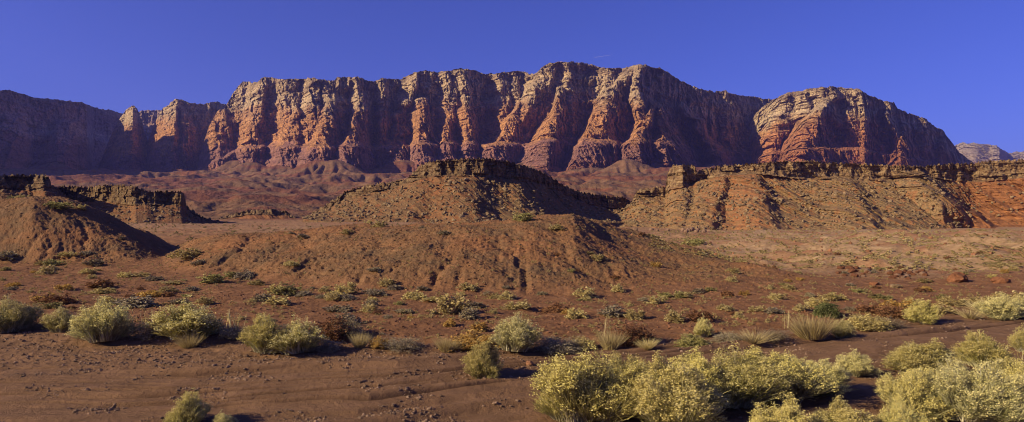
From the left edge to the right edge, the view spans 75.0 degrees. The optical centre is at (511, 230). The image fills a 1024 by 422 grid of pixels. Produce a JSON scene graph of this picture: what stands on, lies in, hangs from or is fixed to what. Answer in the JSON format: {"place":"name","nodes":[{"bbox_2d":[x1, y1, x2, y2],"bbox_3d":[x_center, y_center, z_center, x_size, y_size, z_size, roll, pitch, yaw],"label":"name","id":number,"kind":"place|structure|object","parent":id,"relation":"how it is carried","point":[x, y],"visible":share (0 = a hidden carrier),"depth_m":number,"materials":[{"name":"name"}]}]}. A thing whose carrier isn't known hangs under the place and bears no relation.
{"place":"outdoors","nodes":[
{"label":"outdoors","id":0,"kind":"place"},
{"bbox_2d":[0,90,160,169],"bbox_3d":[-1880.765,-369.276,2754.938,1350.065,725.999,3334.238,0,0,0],"label":"cliffs","id":1,"kind":"structure","parent":0,"point":[34,132],"depth_m":2711.98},
{"bbox_2d":[97,106,147,170],"bbox_3d":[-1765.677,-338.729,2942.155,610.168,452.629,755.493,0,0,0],"label":"cliffs","id":2,"kind":"structure","parent":0,"point":[126,148],"depth_m":2931.37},
{"bbox_2d":[146,99,225,172],"bbox_3d":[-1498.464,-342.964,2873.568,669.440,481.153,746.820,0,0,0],"label":"cliffs","id":3,"kind":"structure","parent":0,"point":[176,139],"depth_m":2815.92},
{"bbox_2d":[197,61,771,172],"bbox_3d":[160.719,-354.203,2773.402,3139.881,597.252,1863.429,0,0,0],"label":"cliffs","id":4,"kind":"structure","parent":0,"point":[572,115],"depth_m":2400.31,"materials":[{"name":"stone"}]},
{"bbox_2d":[0,159,1023,421],"bbox_3d":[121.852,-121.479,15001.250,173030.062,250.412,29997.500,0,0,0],"label":"ground","id":5,"kind":"structure","parent":0,"point":[312,387],"depth_m":35.32,"materials":[{"name":"soil"}]},
{"bbox_2d":[0,293,46,332],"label":"rabbitbrush","id":6,"kind":"object","parent":5,"relation":"on","point":[13,313],"visible":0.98,"depth_m":22.66,"materials":[{"name":"plant"}]},
{"bbox_2d":[10,318,45,332],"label":"twiggy shrub","id":7,"kind":"object","parent":5,"relation":"on","point":[33,326],"visible":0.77,"depth_m":22.99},
{"bbox_2d":[0,174,65,198],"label":"mesa","id":8,"kind":"structure","parent":5,"relation":"on","point":[35,185],"depth_m":266.15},
{"bbox_2d":[35,264,58,274],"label":"shrub","id":9,"kind":"object","parent":5,"relation":"on","point":[44,270],"visible":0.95,"depth_m":42.37,"materials":[{"name":"green plant"}]},
{"bbox_2d":[34,293,77,304],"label":"shrub","id":10,"kind":"object","parent":5,"relation":"on","point":[63,299],"visible":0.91,"depth_m":28.17,"materials":[{"name":"orange plant"}]},
{"bbox_2d":[39,302,75,332],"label":"rabbitbrush","id":11,"kind":"object","parent":5,"relation":"on","point":[58,323],"visible":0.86,"depth_m":22.55,"materials":[{"name":"green plant"}]},
{"bbox_2d":[42,201,75,208],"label":"shrub","id":12,"kind":"object","parent":5,"relation":"on","point":[58,205],"visible":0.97,"depth_m":55.90,"materials":[{"name":"green plant"}]},
{"bbox_2d":[83,277,117,287],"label":"shrub","id":13,"kind":"object","parent":5,"relation":"on","point":[105,283],"visible":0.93,"depth_m":34.81,"materials":[{"name":"orange plant"}]},
{"bbox_2d":[64,294,144,342],"bbox_3d":[-12.895,2.757,20.811,2.502,1.465,2.054,-7,-6,9],"label":"rabbitbrush","id":14,"kind":"object","parent":5,"relation":"on","point":[104,322],"visible":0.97,"depth_m":20.42,"materials":[{"name":"plant"}]},
{"bbox_2d":[112,294,158,308],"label":"shrub","id":15,"kind":"object","parent":5,"relation":"on","point":[143,302],"visible":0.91,"depth_m":27.89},
{"bbox_2d":[55,184,230,223],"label":"mesa","id":16,"kind":"structure","parent":5,"relation":"on","point":[123,195],"depth_m":278.47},
{"bbox_2d":[87,202,222,223],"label":"talus rubble","id":17,"kind":"object","parent":16,"relation":"on","point":[159,216],"visible":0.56,"depth_m":264.71,"materials":[{"name":"stone"}]},
{"bbox_2d":[123,323,165,340],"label":"twiggy shrub","id":18,"kind":"object","parent":5,"relation":"on","point":[147,334],"visible":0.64,"depth_m":20.83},
{"bbox_2d":[138,294,227,339],"bbox_3d":[-10.130,2.764,21.035,2.555,1.498,2.625,0,0,-44],"label":"rabbitbrush","id":19,"kind":"object","parent":5,"relation":"on","point":[184,319],"visible":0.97,"depth_m":20.70,"materials":[{"name":"green plant"}]},
{"bbox_2d":[165,248,201,260],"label":"shrub","id":20,"kind":"object","parent":5,"relation":"on","point":[187,254],"visible":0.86,"depth_m":46.84,"materials":[{"name":"green plant"}]},
{"bbox_2d":[162,387,213,421],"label":"rabbitbrush","id":21,"kind":"object","parent":5,"relation":"on","point":[188,408],"visible":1,"depth_m":11.90,"materials":[{"name":"green plant"}]},
{"bbox_2d":[169,330,206,347],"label":"grass tuft","id":22,"kind":"object","parent":5,"relation":"on","point":[190,343],"visible":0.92,"depth_m":19.99,"materials":[{"name":"plant"}]},
{"bbox_2d":[195,273,231,283],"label":"shrub","id":23,"kind":"object","parent":5,"relation":"on","point":[214,278],"visible":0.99,"depth_m":37.26,"materials":[{"name":"green plant"}]},
{"bbox_2d":[213,410,238,421],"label":"rabbitbrush","id":24,"kind":"object","parent":5,"relation":"on","point":[219,417],"visible":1,"depth_m":11.90,"materials":[{"name":"green plant"}]},
{"bbox_2d":[216,320,248,339],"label":"twiggy shrub","id":25,"kind":"object","parent":5,"relation":"on","point":[235,333],"visible":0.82,"depth_m":21.00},
{"bbox_2d":[231,269,258,279],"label":"shrub","id":26,"kind":"object","parent":5,"relation":"on","point":[247,274],"visible":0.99,"depth_m":39.84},
{"bbox_2d":[218,208,296,218],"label":"mesa","id":27,"kind":"structure","parent":5,"relation":"on","point":[263,214],"depth_m":474.31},
{"bbox_2d":[236,311,289,353],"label":"rabbitbrush","id":28,"kind":"object","parent":5,"relation":"on","point":[259,334],"visible":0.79,"depth_m":18.93,"materials":[{"name":"green plant"}]},
{"bbox_2d":[126,221,402,239],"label":"desert scrub","id":29,"kind":"object","parent":5,"relation":"on","point":[190,238],"visible":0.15,"depth_m":140.08,"materials":[{"name":"green plant"}]},
{"bbox_2d":[262,295,291,304],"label":"shrub","id":30,"kind":"object","parent":5,"relation":"on","point":[284,300],"visible":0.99,"depth_m":28.55,"materials":[{"name":"beige plant"}]},
{"bbox_2d":[263,281,304,295],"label":"shrub","id":31,"kind":"object","parent":5,"relation":"on","point":[287,289],"visible":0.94,"depth_m":32.58,"materials":[{"name":"green plant"}]},
{"bbox_2d":[262,314,325,354],"bbox_3d":[-6.320,2.988,19.295,1.806,1.171,1.860,0,0,-31],"label":"rabbitbrush","id":32,"kind":"object","parent":5,"relation":"on","point":[299,339],"visible":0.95,"depth_m":18.94,"materials":[{"name":"green plant"}]},
{"bbox_2d":[308,335,346,354],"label":"twiggy shrub","id":33,"kind":"object","parent":5,"relation":"on","point":[329,346],"visible":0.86,"depth_m":19.38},
{"bbox_2d":[307,316,356,340],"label":"twiggy shrub","id":34,"kind":"object","parent":5,"relation":"on","point":[327,331],"visible":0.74,"depth_m":20.93,"materials":[{"name":"orange plant"}]},
{"bbox_2d":[322,304,352,311],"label":"shrub","id":35,"kind":"object","parent":5,"relation":"on","point":[334,307],"visible":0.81,"depth_m":26.71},
{"bbox_2d":[332,281,361,293],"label":"shrub","id":36,"kind":"object","parent":5,"relation":"on","point":[340,288],"visible":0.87,"depth_m":32.61,"materials":[{"name":"beige plant"}]},
{"bbox_2d":[331,317,366,335],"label":"twiggy shrub","id":37,"kind":"object","parent":5,"relation":"on","point":[351,323],"visible":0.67,"depth_m":21.30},
{"bbox_2d":[348,331,371,347],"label":"grass tuft","id":38,"kind":"object","parent":5,"relation":"on","point":[359,342],"visible":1,"depth_m":19.74,"materials":[{"name":"plant"}]},
{"bbox_2d":[368,335,390,349],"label":"twiggy shrub","id":39,"kind":"object","parent":5,"relation":"on","point":[375,344],"visible":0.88,"depth_m":19.74,"materials":[{"name":"brown plant"}]},
{"bbox_2d":[370,333,426,353],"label":"twiggy shrub","id":40,"kind":"object","parent":5,"relation":"on","point":[398,344],"visible":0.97,"depth_m":19.68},
{"bbox_2d":[0,196,803,289],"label":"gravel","id":41,"kind":"structure","parent":5,"relation":"on","point":[447,251],"depth_m":42.59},
{"bbox_2d":[432,335,463,352],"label":"grass tuft","id":42,"kind":"object","parent":5,"relation":"on","point":[442,345],"visible":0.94,"depth_m":19.56,"materials":[{"name":"plant"}]},
{"bbox_2d":[430,293,473,314],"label":"shrub","id":43,"kind":"object","parent":5,"relation":"on","point":[459,303],"visible":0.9,"depth_m":26.07,"materials":[{"name":"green plant"}]},
{"bbox_2d":[303,157,631,225],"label":"mesa","id":44,"kind":"structure","parent":5,"relation":"on","point":[483,169],"depth_m":341.15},
{"bbox_2d":[302,177,623,222],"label":"talus rubble","id":45,"kind":"object","parent":44,"relation":"on","point":[493,197],"visible":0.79,"depth_m":328.03,"materials":[{"name":"stone"}]},
{"bbox_2d":[458,307,480,319],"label":"shrub","id":46,"kind":"object","parent":5,"relation":"on","point":[467,313],"visible":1,"depth_m":24.78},
{"bbox_2d":[447,329,500,352],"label":"twiggy shrub","id":47,"kind":"object","parent":5,"relation":"on","point":[470,338],"visible":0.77,"depth_m":19.97,"materials":[{"name":"brown plant"}]},
{"bbox_2d":[459,339,504,378],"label":"rabbitbrush","id":48,"kind":"object","parent":5,"relation":"on","point":[482,362],"visible":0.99,"depth_m":15.90,"materials":[{"name":"green plant"}]},
{"bbox_2d":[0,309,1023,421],"bbox_3d":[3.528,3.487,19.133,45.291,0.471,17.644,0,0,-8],"label":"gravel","id":49,"kind":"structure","parent":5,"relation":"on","point":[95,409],"depth_m":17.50,"materials":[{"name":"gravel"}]},
{"bbox_2d":[0,196,1023,340],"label":"dry tufts","id":50,"kind":"object","parent":5,"relation":"on","point":[524,314],"visible":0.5,"depth_m":31.99,"materials":[{"name":"plant"}]},
{"bbox_2d":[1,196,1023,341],"bbox_3d":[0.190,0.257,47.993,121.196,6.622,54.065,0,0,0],"label":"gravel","id":51,"kind":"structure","parent":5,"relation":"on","point":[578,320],"depth_m":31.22,"materials":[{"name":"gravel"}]},
{"bbox_2d":[488,311,542,351],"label":"rabbitbrush","id":52,"kind":"object","parent":5,"relation":"on","point":[522,336],"visible":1,"depth_m":19.17,"materials":[{"name":"plant"}]},
{"bbox_2d":[502,299,531,309],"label":"shrub","id":53,"kind":"object","parent":5,"relation":"on","point":[521,305],"visible":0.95,"depth_m":27.35,"materials":[{"name":"beige plant"}]},
{"bbox_2d":[512,212,536,220],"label":"shrub","id":54,"kind":"object","parent":5,"relation":"on","point":[522,217],"visible":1,"depth_m":47.68,"materials":[{"name":"green plant"}]},
{"bbox_2d":[531,373,565,421],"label":"rabbitbrush","id":55,"kind":"object","parent":5,"relation":"on","point":[546,409],"visible":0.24,"depth_m":12.36,"materials":[{"name":"green plant"}]},
{"bbox_2d":[539,302,569,312],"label":"shrub","id":56,"kind":"object","parent":5,"relation":"on","point":[555,306],"visible":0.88,"depth_m":27.08,"materials":[{"name":"orange plant"}]},
{"bbox_2d":[530,334,586,354],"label":"twiggy shrub","id":57,"kind":"object","parent":5,"relation":"on","point":[565,343],"visible":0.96,"depth_m":19.72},
{"bbox_2d":[564,307,587,319],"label":"shrub","id":58,"kind":"object","parent":5,"relation":"on","point":[578,313],"visible":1,"depth_m":25.29,"materials":[{"name":"beige plant"}]},
{"bbox_2d":[572,286,598,298],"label":"shrub","id":59,"kind":"object","parent":5,"relation":"on","point":[588,292],"visible":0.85,"depth_m":32.36,"materials":[{"name":"beige plant"}]},
{"bbox_2d":[573,336,597,349],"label":"twiggy shrub","id":60,"kind":"object","parent":5,"relation":"on","point":[582,339],"visible":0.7,"depth_m":20.14,"materials":[{"name":"beige plant"}]},
{"bbox_2d":[527,340,651,421],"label":"rabbitbrush","id":61,"kind":"object","parent":5,"relation":"on","point":[589,392],"visible":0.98,"depth_m":11.97,"materials":[{"name":"yellow plant"}]},
{"bbox_2d":[597,304,624,316],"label":"shrub","id":62,"kind":"object","parent":5,"relation":"on","point":[611,310],"visible":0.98,"depth_m":25.71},
{"bbox_2d":[595,329,628,350],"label":"grass tuft","id":63,"kind":"object","parent":5,"relation":"on","point":[610,342],"visible":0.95,"depth_m":19.93,"materials":[{"name":"plant"}]},
{"bbox_2d":[609,323,657,347],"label":"twiggy shrub","id":64,"kind":"object","parent":5,"relation":"on","point":[634,334],"visible":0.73,"depth_m":20.65,"materials":[{"name":"orange plant"}]},
{"bbox_2d":[602,350,667,381],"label":"rabbitbrush","id":65,"kind":"object","parent":5,"relation":"on","point":[618,363],"visible":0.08,"depth_m":13.40,"materials":[{"name":"yellow plant"}]},
{"bbox_2d":[623,308,649,319],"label":"shrub","id":66,"kind":"object","parent":5,"relation":"on","point":[640,314],"visible":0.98,"depth_m":25.41,"materials":[{"name":"beige plant"}]},
{"bbox_2d":[633,338,658,349],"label":"grass tuft","id":67,"kind":"object","parent":5,"relation":"on","point":[647,345],"visible":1,"depth_m":19.82,"materials":[{"name":"plant"}]},
{"bbox_2d":[664,309,685,322],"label":"shrub","id":68,"kind":"object","parent":5,"relation":"on","point":[672,314],"visible":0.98,"depth_m":24.37,"materials":[{"name":"beige plant"}]},
{"bbox_2d":[626,350,733,421],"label":"rabbitbrush","id":69,"kind":"object","parent":5,"relation":"on","point":[672,394],"visible":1,"depth_m":11.22,"materials":[{"name":"yellow plant"}]},
{"bbox_2d":[674,332,709,347],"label":"twiggy shrub","id":70,"kind":"object","parent":5,"relation":"on","point":[691,340],"visible":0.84,"depth_m":20.26,"materials":[{"name":"green plant"}]},
{"bbox_2d":[686,308,714,321],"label":"shrub","id":71,"kind":"object","parent":5,"relation":"on","point":[694,315],"visible":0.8,"depth_m":24.50,"materials":[{"name":"orange plant"}]},
{"bbox_2d":[667,344,736,405],"bbox_3d":[3.580,2.874,12.777,1.493,1.296,1.385,2,-3,19],"label":"rabbitbrush","id":72,"kind":"object","parent":5,"relation":"on","point":[711,375],"visible":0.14,"depth_m":12.70,"materials":[{"name":"green plant"}]},
{"bbox_2d":[692,313,713,336],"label":"rabbitbrush","id":73,"kind":"object","parent":5,"relation":"on","point":[703,327],"visible":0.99,"depth_m":21.81,"materials":[{"name":"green plant"}]},
{"bbox_2d":[708,329,744,342],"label":"twiggy shrub","id":74,"kind":"object","parent":5,"relation":"on","point":[729,336],"visible":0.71,"depth_m":21.08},
{"bbox_2d":[673,340,790,408],"bbox_3d":[4.428,2.851,13.432,2.334,1.308,2.452,7,-6,-44],"label":"rabbitbrush","id":75,"kind":"object","parent":5,"relation":"on","point":[749,379],"visible":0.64,"depth_m":12.88,"materials":[{"name":"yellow plant"}]},
{"bbox_2d":[728,327,777,343],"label":"grass tuft","id":76,"kind":"object","parent":5,"relation":"on","point":[758,339],"visible":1,"depth_m":20.44,"materials":[{"name":"plant"}]},
{"bbox_2d":[759,327,792,341],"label":"twiggy shrub","id":77,"kind":"object","parent":5,"relation":"on","point":[774,335],"visible":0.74,"depth_m":20.92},
{"bbox_2d":[746,391,814,421],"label":"rabbitbrush","id":78,"kind":"object","parent":5,"relation":"on","point":[788,412],"visible":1,"depth_m":10.69,"materials":[{"name":"yellow plant"}]},
{"bbox_2d":[737,345,841,405],"bbox_3d":[5.441,2.953,13.711,2.477,1.137,2.057,-2,1,9],"label":"rabbitbrush","id":79,"kind":"object","parent":5,"relation":"on","point":[803,380],"visible":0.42,"depth_m":13.28,"materials":[{"name":"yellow plant"}]},
{"bbox_2d":[777,312,840,339],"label":"grass tuft","id":80,"kind":"object","parent":5,"relation":"on","point":[802,329],"visible":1,"depth_m":21.16,"materials":[{"name":"plant"}]},
{"bbox_2d":[804,296,830,307],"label":"shrub","id":81,"kind":"object","parent":5,"relation":"on","point":[813,302],"visible":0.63,"depth_m":29.15,"materials":[{"name":"beige plant"}]},
{"bbox_2d":[613,158,1023,229],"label":"mesa","id":82,"kind":"structure","parent":5,"relation":"on","point":[989,175],"depth_m":381.20,"materials":[{"name":"stone"}]},
{"bbox_2d":[614,175,969,229],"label":"talus rubble","id":83,"kind":"object","parent":82,"relation":"on","point":[721,219],"visible":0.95,"depth_m":363.47,"materials":[{"name":"stone"}]},
{"bbox_2d":[969,181,1023,225],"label":"talus rubble","id":84,"kind":"object","parent":82,"relation":"on","point":[1011,209],"visible":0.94,"depth_m":384.75,"materials":[{"name":"stone"}]},
{"bbox_2d":[630,229,1022,264],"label":"gravel","id":85,"kind":"structure","parent":5,"relation":"on","point":[850,242],"depth_m":71.25,"materials":[{"name":"gravel"}]},
{"bbox_2d":[812,301,843,318],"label":"twiggy shrub","id":86,"kind":"object","parent":5,"relation":"on","point":[823,309],"visible":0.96,"depth_m":25.82,"materials":[{"name":"green plant"}]},
{"bbox_2d":[800,356,856,396],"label":"rabbitbrush","id":87,"kind":"object","parent":5,"relation":"on","point":[840,374],"visible":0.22,"depth_m":14.04,"materials":[{"name":"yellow plant"}]},
{"bbox_2d":[646,228,1023,270],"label":"desert scrub","id":88,"kind":"object","parent":5,"relation":"on","point":[868,256],"visible":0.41,"depth_m":63.15,"materials":[{"name":"plant"}]},
{"bbox_2d":[830,315,857,338],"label":"rabbitbrush","id":89,"kind":"object","parent":5,"relation":"on","point":[844,330],"visible":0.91,"depth_m":21.59,"materials":[{"name":"green plant"}]},
{"bbox_2d":[807,393,881,421],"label":"rabbitbrush","id":90,"kind":"object","parent":5,"relation":"on","point":[840,412],"visible":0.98,"depth_m":10.76,"materials":[{"name":"yellow plant"}]},
{"bbox_2d":[835,348,883,376],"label":"rabbitbrush","id":91,"kind":"object","parent":5,"relation":"on","point":[858,365],"visible":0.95,"depth_m":16.19,"materials":[{"name":"yellow plant"}]},
{"bbox_2d":[854,304,880,312],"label":"shrub","id":92,"kind":"object","parent":5,"relation":"on","point":[864,308],"visible":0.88,"depth_m":27.00,"materials":[{"name":"orange plant"}]},
{"bbox_2d":[842,311,895,331],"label":"twiggy shrub","id":93,"kind":"object","parent":5,"relation":"on","point":[867,322],"visible":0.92,"depth_m":23.19,"materials":[{"name":"green plant"}]},
{"bbox_2d":[873,303,910,318],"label":"twiggy shrub","id":94,"kind":"object","parent":5,"relation":"on","point":[892,311],"visible":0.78,"depth_m":26.33,"materials":[{"name":"orange plant"}]},
{"bbox_2d":[878,299,913,308],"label":"shrub","id":95,"kind":"object","parent":5,"relation":"on","point":[905,304],"visible":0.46,"depth_m":27.77,"materials":[{"name":"brown plant"}]},
{"bbox_2d":[875,395,929,421],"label":"rabbitbrush","id":96,"kind":"object","parent":5,"relation":"on","point":[899,413],"visible":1,"depth_m":10.82,"materials":[{"name":"yellow plant"}]},
{"bbox_2d":[870,364,959,421],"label":"rabbitbrush","id":97,"kind":"object","parent":5,"relation":"on","point":[908,386],"visible":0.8,"depth_m":12.46,"materials":[{"name":"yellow plant"}]},
{"bbox_2d":[901,299,942,324],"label":"rabbitbrush","id":98,"kind":"object","parent":5,"relation":"on","point":[924,313],"visible":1,"depth_m":24.87,"materials":[{"name":"yellow plant"}]},
{"bbox_2d":[879,337,974,375],"bbox_3d":[9.954,3.077,16.346,2.187,0.967,2.029,5,-7,-29],"label":"rabbitbrush","id":99,"kind":"object","parent":5,"relation":"on","point":[914,355],"visible":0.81,"depth_m":16.07,"materials":[{"name":"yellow plant"}]},
{"bbox_2d":[936,296,972,306],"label":"shrub","id":100,"kind":"object","parent":5,"relation":"on","point":[948,301],"visible":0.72,"depth_m":29.58,"materials":[{"name":"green plant"}]},
{"bbox_2d":[946,272,967,282],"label":"boulder","id":101,"kind":"object","parent":5,"relation":"on","point":[959,277],"visible":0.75,"depth_m":40.69,"materials":[{"name":"orange stone"}]},
{"bbox_2d":[949,307,990,318],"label":"grass tuft","id":102,"kind":"object","parent":5,"relation":"on","point":[974,315],"visible":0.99,"depth_m":25.77,"materials":[{"name":"plant"}]},
{"bbox_2d":[921,352,1023,421],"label":"rabbitbrush","id":103,"kind":"object","parent":5,"relation":"on","point":[987,397],"visible":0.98,"depth_m":11.92,"materials":[{"name":"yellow plant"}]},
{"bbox_2d":[949,329,1015,367],"bbox_3d":[12.326,3.082,17.361,1.629,1.034,1.585,2,-3,-17],"label":"rabbitbrush","id":104,"kind":"object","parent":5,"relation":"on","point":[973,348],"visible":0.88,"depth_m":17.17,"materials":[{"name":"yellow plant"}]},
{"bbox_2d":[971,293,1023,320],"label":"rabbitbrush","id":105,"kind":"object","parent":5,"relation":"on","point":[1001,308],"visible":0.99,"depth_m":25.82,"materials":[{"name":"yellow plant"}]},
{"bbox_2d":[989,351,1023,382],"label":"rabbitbrush","id":106,"kind":"object","parent":5,"relation":"on","point":[1018,367],"visible":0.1,"depth_m":13.15,"materials":[{"name":"yellow plant"}]},
{"bbox_2d":[990,290,1023,300],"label":"shrub","id":107,"kind":"object","parent":5,"relation":"on","point":[1010,295],"visible":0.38,"depth_m":30.36,"materials":[{"name":"green plant"}]},
{"bbox_2d":[1006,323,1023,351],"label":"rabbitbrush","id":108,"kind":"object","parent":5,"relation":"on","point":[1017,340],"visible":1,"depth_m":19.62,"materials":[{"name":"yellow plant"}]},
{"bbox_2d":[0,0,1023,152],"label":"sky","id":109,"kind":"structure","parent":0,"point":[957,66],"materials":[{"name":"blue"}]},
{"bbox_2d":[748,86,973,166],"bbox_3d":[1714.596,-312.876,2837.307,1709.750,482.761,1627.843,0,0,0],"label":"cliffs","id":110,"kind":"structure","parent":0,"point":[831,124],"depth_m":2521.98,"materials":[{"name":"stone"}]},
{"bbox_2d":[955,142,1023,163],"bbox_3d":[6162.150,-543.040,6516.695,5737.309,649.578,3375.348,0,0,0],"label":"cliffs","id":111,"kind":"structure","parent":0,"point":[973,152],"depth_m":5830.09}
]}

